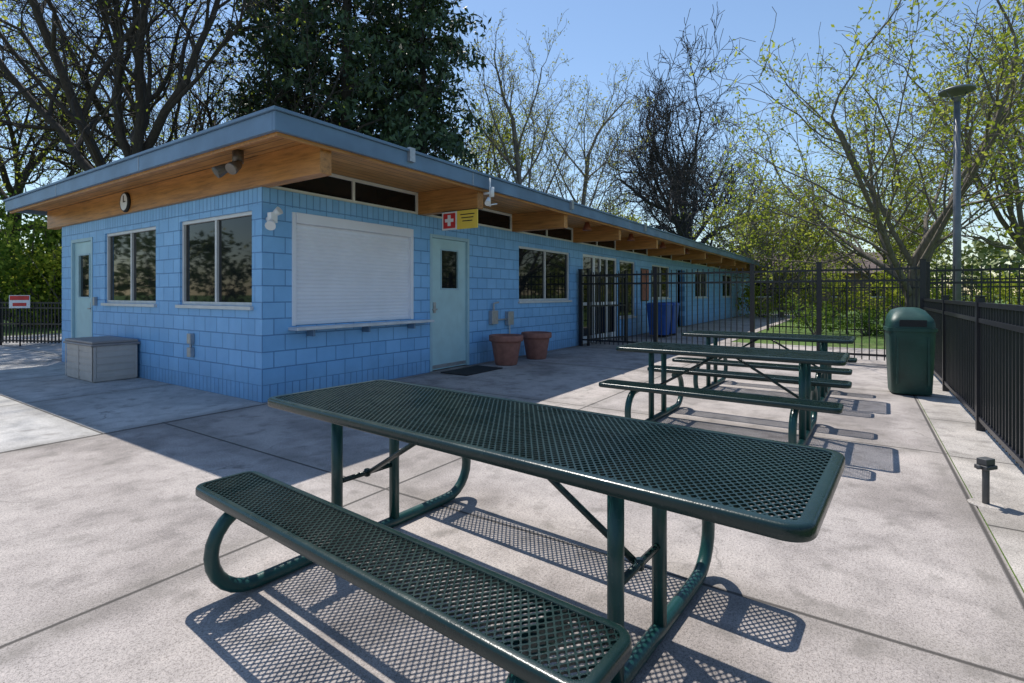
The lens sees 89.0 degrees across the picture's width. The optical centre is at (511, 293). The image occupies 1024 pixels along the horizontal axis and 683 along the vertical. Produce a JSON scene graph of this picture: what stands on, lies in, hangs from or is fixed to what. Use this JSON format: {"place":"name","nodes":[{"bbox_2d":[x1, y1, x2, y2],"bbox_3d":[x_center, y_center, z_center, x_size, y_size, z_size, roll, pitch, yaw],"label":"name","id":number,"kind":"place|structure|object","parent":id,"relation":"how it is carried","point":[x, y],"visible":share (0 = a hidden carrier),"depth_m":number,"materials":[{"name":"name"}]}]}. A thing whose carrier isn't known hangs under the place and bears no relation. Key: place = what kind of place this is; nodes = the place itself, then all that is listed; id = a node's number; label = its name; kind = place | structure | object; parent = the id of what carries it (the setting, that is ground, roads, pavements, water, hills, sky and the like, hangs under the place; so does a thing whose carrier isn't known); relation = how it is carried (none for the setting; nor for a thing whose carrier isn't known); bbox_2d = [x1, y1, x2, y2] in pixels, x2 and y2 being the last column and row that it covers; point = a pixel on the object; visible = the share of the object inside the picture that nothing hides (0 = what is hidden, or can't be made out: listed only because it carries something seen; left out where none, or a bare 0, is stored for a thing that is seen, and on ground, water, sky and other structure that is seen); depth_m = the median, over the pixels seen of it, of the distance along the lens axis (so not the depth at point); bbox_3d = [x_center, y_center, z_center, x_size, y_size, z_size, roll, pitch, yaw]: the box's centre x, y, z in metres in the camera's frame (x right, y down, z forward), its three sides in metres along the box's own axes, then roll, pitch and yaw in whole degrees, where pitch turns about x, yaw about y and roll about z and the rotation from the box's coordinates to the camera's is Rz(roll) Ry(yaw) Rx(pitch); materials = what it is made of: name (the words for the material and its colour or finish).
{"place":"outdoors","nodes":[
{"label":"outdoors","id":0,"kind":"place"},
{"bbox_2d":[0,333,61,358],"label":"path pavement","id":1,"kind":"structure","parent":0,"point":[50,350],"depth_m":12.62,"materials":[{"name":"concrete"}]},
{"bbox_2d":[9,295,29,345],"bbox_3d":[-12.209,0.665,12.920,0.400,1.270,0.052,0,0,-25],"label":"warning sign","id":2,"kind":"object","parent":1,"relation":"on","point":[19,301],"visible":1,"depth_m":12.91,"materials":[{"name":"metal"}]},
{"bbox_2d":[0,349,265,451],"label":"concrete pavement","id":3,"kind":"structure","parent":0,"point":[44,401],"depth_m":6.16,"materials":[{"name":"concrete"}]},
{"bbox_2d":[63,336,139,382],"bbox_3d":[-6.389,0.994,8.101,1.160,0.600,0.625,0,0,34],"label":"deck storage box","id":4,"kind":"object","parent":3,"relation":"on","point":[100,359],"visible":1,"depth_m":7.82,"materials":[{"name":"beige plastic"}]},
{"bbox_2d":[62,351,252,400],"bbox_3d":[-5.838,1.200,8.241,6.610,0.200,0.200,0,0,34],"label":"end wall base","id":5,"kind":"object","parent":3,"relation":"on","point":[225,387],"visible":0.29,"depth_m":7.07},
{"bbox_2d":[62,205,252,384],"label":"end wall","id":6,"kind":"structure","parent":5,"relation":"on","point":[222,345],"depth_m":7.51,"materials":[{"name":"brick"}]},
{"bbox_2d":[71,237,92,337],"bbox_3d":[-7.747,0.144,9.462,1.020,2.288,0.132,0,0,34],"label":"door end frame","id":7,"kind":"object","parent":6,"relation":"attached to","point":[73,242],"visible":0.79,"depth_m":9.66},
{"bbox_2d":[75,241,90,337],"bbox_3d":[-7.747,0.170,9.462,0.902,2.221,0.045,0,0,34],"label":"end door","id":8,"kind":"structure","parent":7,"relation":"in","point":[82,320],"depth_m":9.49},
{"bbox_2d":[93,297,96,305],"bbox_3d":[-7.222,0.125,9.014,0.070,0.150,0.048,0,0,34],"label":"end switch","id":9,"kind":"object","parent":6,"relation":"attached to","point":[94,301],"visible":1,"depth_m":8.99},
{"bbox_2d":[101,226,156,306],"bbox_3d":[-6.096,-0.412,8.332,2.000,1.215,0.155,0,0,34],"label":"window frame","id":10,"kind":"object","parent":6,"relation":"attached to","point":[128,302],"visible":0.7,"depth_m":8.34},
{"bbox_2d":[110,230,155,300],"bbox_3d":[-6.076,-0.435,8.362,1.880,1.130,0.010,0,0,34],"label":"window glass","id":11,"kind":"object","parent":10,"relation":"in","point":[144,266],"visible":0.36,"depth_m":8.32,"materials":[{"name":"glass"}]},
{"bbox_2d":[62,189,252,237],"bbox_3d":[-5.838,-1.180,8.241,6.610,0.200,0.200,0,0,34],"label":"end wall top course","id":12,"kind":"object","parent":6,"relation":"on","point":[243,198],"visible":0.64,"depth_m":7.55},
{"bbox_2d":[47,144,331,229],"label":"beam end","id":13,"kind":"structure","parent":6,"relation":"on","point":[298,163],"depth_m":6.82,"materials":[{"name":"brown wood"}]},
{"bbox_2d":[120,192,130,211],"bbox_3d":[-6.091,-1.445,8.196,0.320,0.320,0.045,0,0,34],"label":"clock rim","id":14,"kind":"object","parent":13,"relation":"attached to","point":[128,202],"visible":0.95,"depth_m":8.13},
{"bbox_2d":[120,194,126,209],"bbox_3d":[-6.101,-1.445,8.182,0.264,0.264,0.006,0,0,33],"label":"clock face","id":15,"kind":"object","parent":14,"relation":"in","point":[123,205],"visible":1,"depth_m":8.18},
{"bbox_2d":[187,333,193,356],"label":"outlet boxes","id":16,"kind":"object","parent":6,"relation":"attached to","point":[190,342],"visible":1,"depth_m":7.09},
{"bbox_2d":[175,211,253,309],"bbox_3d":[-3.910,-0.412,6.871,1.920,1.215,0.155,0,0,34],"label":"window frame","id":17,"kind":"object","parent":6,"relation":"attached to","point":[225,305],"visible":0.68,"depth_m":6.87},
{"bbox_2d":[186,215,251,301],"bbox_3d":[-3.890,-0.435,6.901,1.800,1.130,0.009,0,0,34],"label":"window glass","id":18,"kind":"object","parent":17,"relation":"in","point":[235,259],"visible":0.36,"depth_m":6.84,"materials":[{"name":"glass"}]},
{"bbox_2d":[253,385,261,402],"bbox_3d":[-3.064,1.200,6.264,0.166,0.200,0.111,0,0,0],"label":"corner base","id":19,"kind":"object","parent":3,"relation":"on","point":[257,393],"visible":1,"depth_m":6.26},
{"bbox_2d":[0,337,1023,682],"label":"patio pavement","id":20,"kind":"structure","parent":0,"point":[896,569],"depth_m":2.56,"materials":[{"name":"concrete"}]},
{"bbox_2d":[441,365,502,375],"bbox_3d":[-0.668,1.290,8.814,0.550,0.015,1.000,0,0,34],"label":"door mat","id":21,"kind":"object","parent":20,"relation":"on","point":[471,370],"depth_m":8.73,"materials":[{"name":"rubber"}]},
{"bbox_2d":[489,334,522,365],"bbox_3d":[-0.108,1.028,9.607,0.636,0.545,0.636,0,0,0],"label":"terracotta pot","id":22,"kind":"object","parent":20,"relation":"on","point":[506,348],"visible":1,"depth_m":9.40,"materials":[{"name":"ceramic"}]},
{"bbox_2d":[195,380,844,682],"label":"picnic table","id":23,"kind":"object","parent":20,"relation":"on","point":[709,478],"visible":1,"depth_m":1.75,"materials":[{"name":"metal"}]},
{"bbox_2d":[521,331,551,359],"bbox_3d":[0.493,1.036,10.504,0.617,0.529,0.617,0,0,0],"label":"terracotta pot","id":24,"kind":"object","parent":20,"relation":"on","point":[536,343],"visible":0.97,"depth_m":10.30,"materials":[{"name":"ceramic"}]},
{"bbox_2d":[586,269,626,345],"bbox_3d":[2.487,0.338,13.541,1.541,1.925,0.071,0,0,-40],"label":"metal gate","id":25,"kind":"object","parent":20,"relation":"on","point":[602,305],"visible":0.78,"depth_m":13.55,"materials":[{"name":"black metal"}]},
{"bbox_2d":[599,342,851,444],"bbox_3d":[2.058,0.917,5.015,1.980,0.763,1.612,0,0,36],"label":"picnic table","id":26,"kind":"object","parent":20,"relation":"on","point":[806,405],"visible":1,"depth_m":4.77,"materials":[{"name":"metal"}]},
{"bbox_2d":[578,259,926,360],"bbox_3d":[4.532,0.338,11.184,6.861,1.925,0.101,0,0,34],"label":"tall iron fence","id":27,"kind":"object","parent":20,"relation":"on","point":[818,280],"visible":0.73,"depth_m":10.83,"materials":[{"name":"black metal"}]},
{"bbox_2d":[672,330,856,400],"bbox_3d":[3.328,0.917,6.855,1.980,0.763,1.612,0,0,36],"label":"picnic table","id":28,"kind":"object","parent":20,"relation":"on","point":[824,371],"visible":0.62,"depth_m":6.59,"materials":[{"name":"metal"}]},
{"bbox_2d":[883,307,937,395],"bbox_3d":[5.190,0.728,6.800,0.520,1.105,0.486,0,0,28],"label":"litter bin","id":29,"kind":"object","parent":20,"relation":"on","point":[910,337],"visible":1,"depth_m":6.63,"materials":[{"name":"green plastic"}]},
{"bbox_2d":[0,0,1023,294],"label":"sky","id":30,"kind":"structure","parent":0,"point":[598,33],"materials":[{"name":"blue"}]},
{"bbox_2d":[4,296,1023,592],"bbox_3d":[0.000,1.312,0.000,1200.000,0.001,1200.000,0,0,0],"label":"ground","id":31,"kind":"structure","parent":0,"point":[866,342],"depth_m":16.46,"materials":[{"name":"green plant"}]},
{"bbox_2d":[0,183,61,326],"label":"shrubs","id":32,"kind":"object","parent":31,"relation":"on","point":[8,245],"visible":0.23,"depth_m":20.20,"materials":[{"name":"green plant"}]},
{"bbox_2d":[0,233,61,327],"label":"shrubs","id":33,"kind":"object","parent":31,"relation":"on","point":[52,274],"visible":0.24,"depth_m":19.66,"materials":[{"name":"green plant"}]},
{"bbox_2d":[0,300,61,344],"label":"iron fence","id":34,"kind":"object","parent":31,"relation":"on","point":[2,323],"visible":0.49,"depth_m":13.07,"materials":[{"name":"black metal"}]},
{"bbox_2d":[0,1,168,317],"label":"oak tree","id":35,"kind":"object","parent":31,"relation":"on","point":[18,174],"visible":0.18,"depth_m":26.76,"materials":[{"name":"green plant"}]},
{"bbox_2d":[0,0,319,226],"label":"oak tree","id":36,"kind":"object","parent":31,"relation":"on","point":[198,111],"visible":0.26,"depth_m":24.45,"materials":[{"name":"brown plant"}]},
{"bbox_2d":[0,0,478,186],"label":"oak tree","id":37,"kind":"object","parent":31,"relation":"on","point":[137,31],"visible":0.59,"depth_m":18.51,"materials":[{"name":"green plant"}]},
{"bbox_2d":[199,0,377,124],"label":"cedar tree","id":38,"kind":"object","parent":31,"relation":"on","point":[275,32],"visible":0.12,"depth_m":23.91,"materials":[{"name":"plant"}]},
{"bbox_2d":[233,0,461,150],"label":"cedar tree","id":39,"kind":"object","parent":31,"relation":"on","point":[352,60],"visible":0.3,"depth_m":22.25,"materials":[{"name":"plant"}]},
{"bbox_2d":[318,0,494,166],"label":"cedar tree","id":40,"kind":"object","parent":31,"relation":"on","point":[389,81],"visible":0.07,"depth_m":26.49,"materials":[{"name":"plant"}]},
{"bbox_2d":[338,0,492,171],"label":"cedar tree","id":41,"kind":"object","parent":31,"relation":"on","point":[423,18],"visible":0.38,"depth_m":23.64,"materials":[{"name":"plant"}]},
{"bbox_2d":[450,98,543,190],"bbox_3d":[-1.608,-5.461,32.484,8.557,13.528,8.084,0,0,0],"label":"aspen tree","id":42,"kind":"object","parent":31,"relation":"on","point":[505,140],"visible":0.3,"depth_m":31.27,"materials":[{"name":"green plant"}]},
{"bbox_2d":[262,311,749,402],"bbox_3d":[6.163,1.200,20.065,0.200,0.200,33.200,0,0,34],"label":"long wall base","id":43,"kind":"object","parent":31,"relation":"on","point":[393,372],"visible":0.48,"depth_m":7.84,"materials":[{"name":"concrete"}]},
{"bbox_2d":[262,203,749,385],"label":"long wall","id":44,"kind":"structure","parent":43,"relation":"on","point":[289,356],"depth_m":8.45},
{"bbox_2d":[253,204,261,385],"bbox_3d":[-3.064,0.010,6.264,0.166,2.180,0.111,0,0,0],"label":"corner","id":45,"kind":"object","parent":44,"relation":"attached to","point":[257,294],"visible":1,"depth_m":6.26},
{"bbox_2d":[253,187,261,204],"bbox_3d":[-3.064,-1.180,6.264,0.166,0.200,0.111,0,0,0],"label":"corner top","id":46,"kind":"object","parent":44,"relation":"on","point":[257,195],"visible":1,"depth_m":6.26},
{"bbox_2d":[265,207,282,229],"bbox_3d":[-2.860,-0.896,6.181,0.212,0.293,0.199,0,0,10],"label":"corner security light","id":47,"kind":"object","parent":44,"relation":"attached to","point":[271,218],"visible":1,"depth_m":6.17,"materials":[{"name":"white paint"}]},
{"bbox_2d":[292,212,413,325],"bbox_3d":[-2.196,-0.315,7.436,0.120,1.430,2.130,0,0,34],"label":"shutter frame","id":48,"kind":"object","parent":44,"relation":"attached to","point":[315,220],"visible":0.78,"depth_m":7.25,"materials":[{"name":"metal"}]},
{"bbox_2d":[296,223,408,320],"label":"shutter slats","id":49,"kind":"object","parent":48,"relation":"in","point":[345,274],"visible":1,"depth_m":7.32,"materials":[{"name":"metal"}]},
{"bbox_2d":[307,323,414,335],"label":"counter brackets","id":50,"kind":"object","parent":44,"relation":"attached to","point":[364,329],"visible":0.79,"depth_m":7.39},
{"bbox_2d":[288,319,434,330],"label":"counter sill","id":51,"kind":"structure","parent":50,"relation":"on","point":[305,328],"depth_m":7.15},
{"bbox_2d":[430,234,468,371],"bbox_3d":[-1.119,0.144,9.091,0.132,2.288,1.040,0,0,34],"label":"door front frame","id":52,"kind":"object","parent":44,"relation":"attached to","point":[432,236],"visible":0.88,"depth_m":8.96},
{"bbox_2d":[433,238,465,369],"bbox_3d":[-1.117,0.170,9.091,0.046,2.221,0.922,0,0,34],"label":"front door","id":53,"kind":"structure","parent":52,"relation":"in","point":[449,332],"depth_m":9.10,"materials":[{"name":"metal"}]},
{"bbox_2d":[432,302,465,368],"bbox_3d":[-1.076,0.700,9.057,0.059,1.120,0.932,0,0,34],"label":"hardware piece","id":54,"kind":"object","parent":53,"relation":"attached to","point":[434,309],"visible":1,"depth_m":8.96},
{"bbox_2d":[489,301,513,333],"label":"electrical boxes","id":55,"kind":"object","parent":44,"relation":"attached to","point":[508,318],"visible":0.81,"depth_m":10.12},
{"bbox_2d":[262,187,749,276],"bbox_3d":[6.163,-1.180,20.065,0.200,0.200,33.200,0,0,34],"label":"long wall top course","id":56,"kind":"object","parent":44,"relation":"on","point":[276,197],"visible":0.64,"depth_m":8.39,"materials":[{"name":"concrete"}]},
{"bbox_2d":[270,173,748,273],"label":"clerestory frames","id":57,"kind":"structure","parent":56,"relation":"on","point":[353,180],"depth_m":8.16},
{"bbox_2d":[279,176,730,269],"bbox_3d":[6.114,-1.460,19.918,0.007,0.280,32.656,0,0,34],"label":"clerestory glass","id":58,"kind":"object","parent":57,"relation":"in","point":[335,187],"visible":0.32,"depth_m":7.86,"materials":[{"name":"glass"}]},
{"bbox_2d":[418,187,768,273],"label":"beams","id":59,"kind":"structure","parent":56,"relation":"on","point":[443,200],"depth_m":10.66,"materials":[{"name":"brown wood"}]},
{"bbox_2d":[10,132,770,269],"bbox_3d":[3.634,-1.585,21.727,8.748,0.109,34.328,0,0,34],"label":"edge board","id":60,"kind":"object","parent":59,"relation":"attached to","point":[244,144],"visible":0.35,"depth_m":6.62,"materials":[{"name":"blue wood"}]},
{"bbox_2d":[483,178,496,206],"bbox_3d":[-0.351,-1.503,7.724,0.178,0.434,0.335,0,0,16],"label":"radio antenna","id":61,"kind":"object","parent":60,"relation":"attached to","point":[488,199],"visible":1,"depth_m":7.69,"materials":[{"name":"white paint"}]},
{"bbox_2d":[442,208,477,230],"bbox_3d":[-0.801,-1.135,7.949,0.700,0.290,0.034,0,0,34],"label":"first aid sign","id":62,"kind":"object","parent":59,"relation":"attached to","point":[460,219],"visible":1,"depth_m":7.93,"materials":[{"name":"yellow paint"}]},
{"bbox_2d":[257,144,746,263],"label":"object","id":63,"kind":"object","parent":59,"relation":"on","point":[348,166],"visible":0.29,"depth_m":7.66,"materials":[{"name":"brown wood"}]},
{"bbox_2d":[53,156,569,227],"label":"roof deck","id":64,"kind":"structure","parent":63,"relation":"on","point":[211,167],"depth_m":8.04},
{"bbox_2d":[27,137,301,210],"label":"soffit end","id":65,"kind":"structure","parent":64,"relation":"attached to","point":[267,146],"depth_m":7.03,"materials":[{"name":"brown wood"}]},
{"bbox_2d":[212,149,243,177],"bbox_3d":[-3.186,-1.481,5.902,0.450,0.317,0.260,0,0,34],"label":"flood light","id":66,"kind":"object","parent":65,"relation":"attached to","point":[234,166],"visible":0.98,"depth_m":5.89,"materials":[{"name":"metal"}]},
{"bbox_2d":[5,110,769,267],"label":"fascia","id":67,"kind":"structure","parent":64,"relation":"attached to","point":[263,125],"depth_m":6.59,"materials":[{"name":"paint"}]},
{"bbox_2d":[3,105,773,266],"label":"roof edge trim","id":68,"kind":"structure","parent":67,"relation":"attached to","point":[247,117],"depth_m":6.54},
{"bbox_2d":[55,147,764,266],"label":"fascia brackets","id":69,"kind":"object","parent":67,"relation":"attached to","point":[411,155],"visible":0.91,"depth_m":6.44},
{"bbox_2d":[582,222,707,257],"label":"soffit lamps","id":70,"kind":"object","parent":63,"relation":"attached to","point":[586,227],"visible":0.84,"depth_m":14.10,"materials":[{"name":"metal"}]},
{"bbox_2d":[518,246,571,302],"bbox_3d":[0.756,-0.407,11.856,0.155,1.205,2.380,0,0,34],"label":"window frame","id":71,"kind":"object","parent":44,"relation":"attached to","point":[544,300],"visible":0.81,"depth_m":11.86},
{"bbox_2d":[519,248,566,298],"bbox_3d":[0.726,-0.430,11.876,0.010,1.120,2.260,0,0,34],"label":"window glass","id":72,"kind":"object","parent":71,"relation":"in","point":[530,274],"visible":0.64,"depth_m":11.75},
{"bbox_2d":[583,254,615,343],"bbox_3d":[2.400,0.124,14.365,0.080,2.328,2.260,0,0,34],"label":"glazed door frame","id":73,"kind":"object","parent":44,"relation":"attached to","point":[593,257],"visible":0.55,"depth_m":14.64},
{"bbox_2d":[583,257,613,335],"bbox_3d":[2.402,0.130,14.364,0.010,2.300,2.220,0,0,34],"label":"glazed door glass","id":74,"kind":"object","parent":73,"relation":"in","point":[587,262],"visible":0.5,"depth_m":14.27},
{"bbox_2d":[620,260,635,318],"bbox_3d":[3.524,-0.133,15.996,0.155,1.755,1.380,0,0,34],"label":"window frame","id":75,"kind":"object","parent":44,"relation":"attached to","point":[633,290],"visible":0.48,"depth_m":16.50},
{"bbox_2d":[620,262,632,315],"bbox_3d":[3.494,-0.155,16.016,0.009,1.670,1.260,0,0,34],"label":"window glass","id":76,"kind":"object","parent":75,"relation":"in","point":[624,266],"visible":0.36,"depth_m":16.21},
{"bbox_2d":[640,268,648,300],"bbox_3d":[4.397,-0.300,17.216,0.029,1.080,0.780,0,0,34],"label":"notice board","id":77,"kind":"object","parent":44,"relation":"attached to","point":[643,286],"visible":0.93,"depth_m":17.14,"materials":[{"name":"paper"}]},
{"bbox_2d":[652,265,670,299],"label":"window frame","id":78,"kind":"object","parent":44,"relation":"attached to","point":[659,297],"visible":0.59,"depth_m":18.70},
{"bbox_2d":[652,266,667,296],"bbox_3d":[5.300,-0.430,18.718,0.010,1.120,1.960,0,0,34],"label":"window glass","id":79,"kind":"object","parent":78,"relation":"in","point":[663,285],"visible":0.43,"depth_m":19.09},
{"bbox_2d":[695,271,707,298],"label":"window frame","id":80,"kind":"object","parent":44,"relation":"attached to","point":[700,296],"visible":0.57,"depth_m":23.42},
{"bbox_2d":[695,274,705,295],"bbox_3d":[8.468,-0.430,23.456,0.007,1.120,2.160,0,0,34],"label":"window glass","id":81,"kind":"object","parent":80,"relation":"in","point":[699,285],"visible":0.43,"depth_m":23.37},
{"bbox_2d":[722,275,732,297],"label":"window frame","id":82,"kind":"object","parent":44,"relation":"attached to","point":[726,288],"visible":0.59,"depth_m":27.95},
{"bbox_2d":[723,276,729,295],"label":"window glass","id":83,"kind":"object","parent":82,"relation":"in","point":[728,287],"visible":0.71,"depth_m":28.31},
{"bbox_2d":[19,222,1023,304],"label":"distant trees","id":84,"kind":"object","parent":31,"relation":"on","point":[983,251],"visible":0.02,"depth_m":54.12,"materials":[{"name":"plant"}]},
{"bbox_2d":[437,8,607,204],"bbox_3d":[0.266,-7.341,28.981,10.006,17.287,8.568,0,0,0],"label":"aspen tree","id":85,"kind":"object","parent":31,"relation":"on","point":[517,157],"visible":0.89,"depth_m":28.22,"materials":[{"name":"green plant"}]},
{"bbox_2d":[506,58,657,211],"bbox_3d":[4.208,-6.920,33.197,9.645,16.454,8.502,0,0,17],"label":"aspen tree","id":86,"kind":"object","parent":31,"relation":"on","point":[583,200],"visible":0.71,"depth_m":32.99,"materials":[{"name":"green plant"}]},
{"bbox_2d":[593,192,652,225],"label":"aspen tree","id":87,"kind":"object","parent":31,"relation":"on","point":[630,217],"visible":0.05,"depth_m":55.08,"materials":[{"name":"green plant"}]},
{"bbox_2d":[561,4,816,311],"bbox_3d":[14.895,-7.028,40.212,17.108,21.846,21.843,0,0,33],"label":"oak tree","id":88,"kind":"object","parent":31,"relation":"on","point":[681,184],"visible":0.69,"depth_m":38.20,"materials":[{"name":"brown plant"}]},
{"bbox_2d":[677,144,882,316],"bbox_3d":[13.965,-3.398,28.324,8.922,9.655,11.108,0,0,0],"label":"maple tree","id":89,"kind":"object","parent":31,"relation":"on","point":[766,246],"visible":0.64,"depth_m":27.94,"materials":[{"name":"green plant"}]},
{"bbox_2d":[755,273,903,309],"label":"walls","id":90,"kind":"structure","parent":31,"relation":"on","point":[857,276],"depth_m":42.74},
{"bbox_2d":[754,252,903,273],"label":"gable roof","id":91,"kind":"structure","parent":90,"relation":"on","point":[872,265],"depth_m":44.24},
{"bbox_2d":[778,293,890,338],"bbox_3d":[14.418,0.654,16.472,11.455,1.398,3.176,0,0,0],"label":"shrub row","id":92,"kind":"object","parent":31,"relation":"on","point":[865,325],"visible":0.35,"depth_m":16.43,"materials":[{"name":"green plant"}]},
{"bbox_2d":[682,0,1023,307],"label":"maple tree","id":93,"kind":"object","parent":31,"relation":"on","point":[930,243],"visible":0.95,"depth_m":14.65,"materials":[{"name":"green plant"}]},
{"bbox_2d":[771,143,966,315],"bbox_3d":[22.276,-3.874,32.630,9.288,10.384,11.653,0,0,44],"label":"maple tree","id":94,"kind":"object","parent":31,"relation":"on","point":[921,206],"visible":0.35,"depth_m":30.55,"materials":[{"name":"green plant"}]},
{"bbox_2d":[738,244,1007,302],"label":"distant trees","id":95,"kind":"object","parent":31,"relation":"on","point":[950,266],"visible":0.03,"depth_m":52.42,"materials":[{"name":"plant"}]},
{"bbox_2d":[737,251,1023,317],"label":"shrub row","id":96,"kind":"object","parent":31,"relation":"on","point":[888,293],"visible":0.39,"depth_m":28.67,"materials":[{"name":"green plant"}]},
{"bbox_2d":[768,274,1023,333],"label":"distant iron fence","id":97,"kind":"object","parent":31,"relation":"on","point":[942,279],"visible":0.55,"depth_m":16.58,"materials":[{"name":"black metal"}]},
{"bbox_2d":[844,0,1023,265],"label":"maple tree","id":98,"kind":"object","parent":31,"relation":"on","point":[1019,241],"visible":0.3,"depth_m":18.89,"materials":[{"name":"green plant"}]},
{"bbox_2d":[938,84,976,300],"bbox_3d":[9.400,-1.538,11.000,0.630,5.675,0.630,0,0,0],"label":"street lamp","id":99,"kind":"object","parent":31,"relation":"on","point":[955,92],"visible":0.81,"depth_m":10.95,"materials":[{"name":"metal"}]},
{"bbox_2d":[926,262,1023,304],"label":"side iron fence","id":100,"kind":"object","parent":31,"relation":"on","point":[963,282],"visible":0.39,"depth_m":9.07,"materials":[{"name":"black metal"}]},
{"bbox_2d":[628,314,797,341],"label":"walk pavement","id":101,"kind":"structure","parent":0,"point":[746,323],"depth_m":20.83,"materials":[{"name":"concrete"}]},
{"bbox_2d":[647,302,672,336],"bbox_3d":[4.446,0.775,15.698,0.660,1.030,0.630,0,0,34],"label":"recycling bin","id":102,"kind":"object","parent":101,"relation":"on","point":[663,317],"visible":0.59,"depth_m":15.46,"materials":[{"name":"blue plastic"}]},
{"bbox_2d":[659,302,679,334],"bbox_3d":[4.863,0.775,16.321,0.660,1.030,0.630,0,0,34],"label":"recycling bin","id":103,"kind":"object","parent":101,"relation":"on","point":[674,318],"visible":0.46,"depth_m":16.04,"materials":[{"name":"blue plastic"}]},
{"bbox_2d":[756,282,882,295],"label":"house windows","id":104,"kind":"structure","parent":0,"point":[873,291],"depth_m":43.18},
{"bbox_2d":[916,374,1023,588],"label":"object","id":105,"kind":"structure","parent":0,"point":[966,444],"depth_m":3.87,"materials":[{"name":"concrete"}]},
{"bbox_2d":[923,295,1023,470],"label":"iron fence","id":106,"kind":"object","parent":105,"relation":"on","point":[979,362],"visible":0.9,"depth_m":4.70,"materials":[{"name":"black metal"}]},
{"bbox_2d":[967,456,1004,508],"bbox_3d":[2.930,1.157,3.220,0.180,0.285,0.180,0,0,-17],"label":"utility post","id":107,"kind":"object","parent":105,"relation":"on","point":[985,465],"visible":1,"depth_m":3.21,"materials":[{"name":"metal"}]},
{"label":"floor","id":108,"kind":"structure","parent":0,"visible":0},
{"bbox_2d":[678,271,679,316],"bbox_3d":[4.147,-0.155,21.413,0.050,2.890,32.600,0,0,34],"label":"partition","id":109,"kind":"object","parent":108,"relation":"on","point":[679,293],"depth_m":29.23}
]}

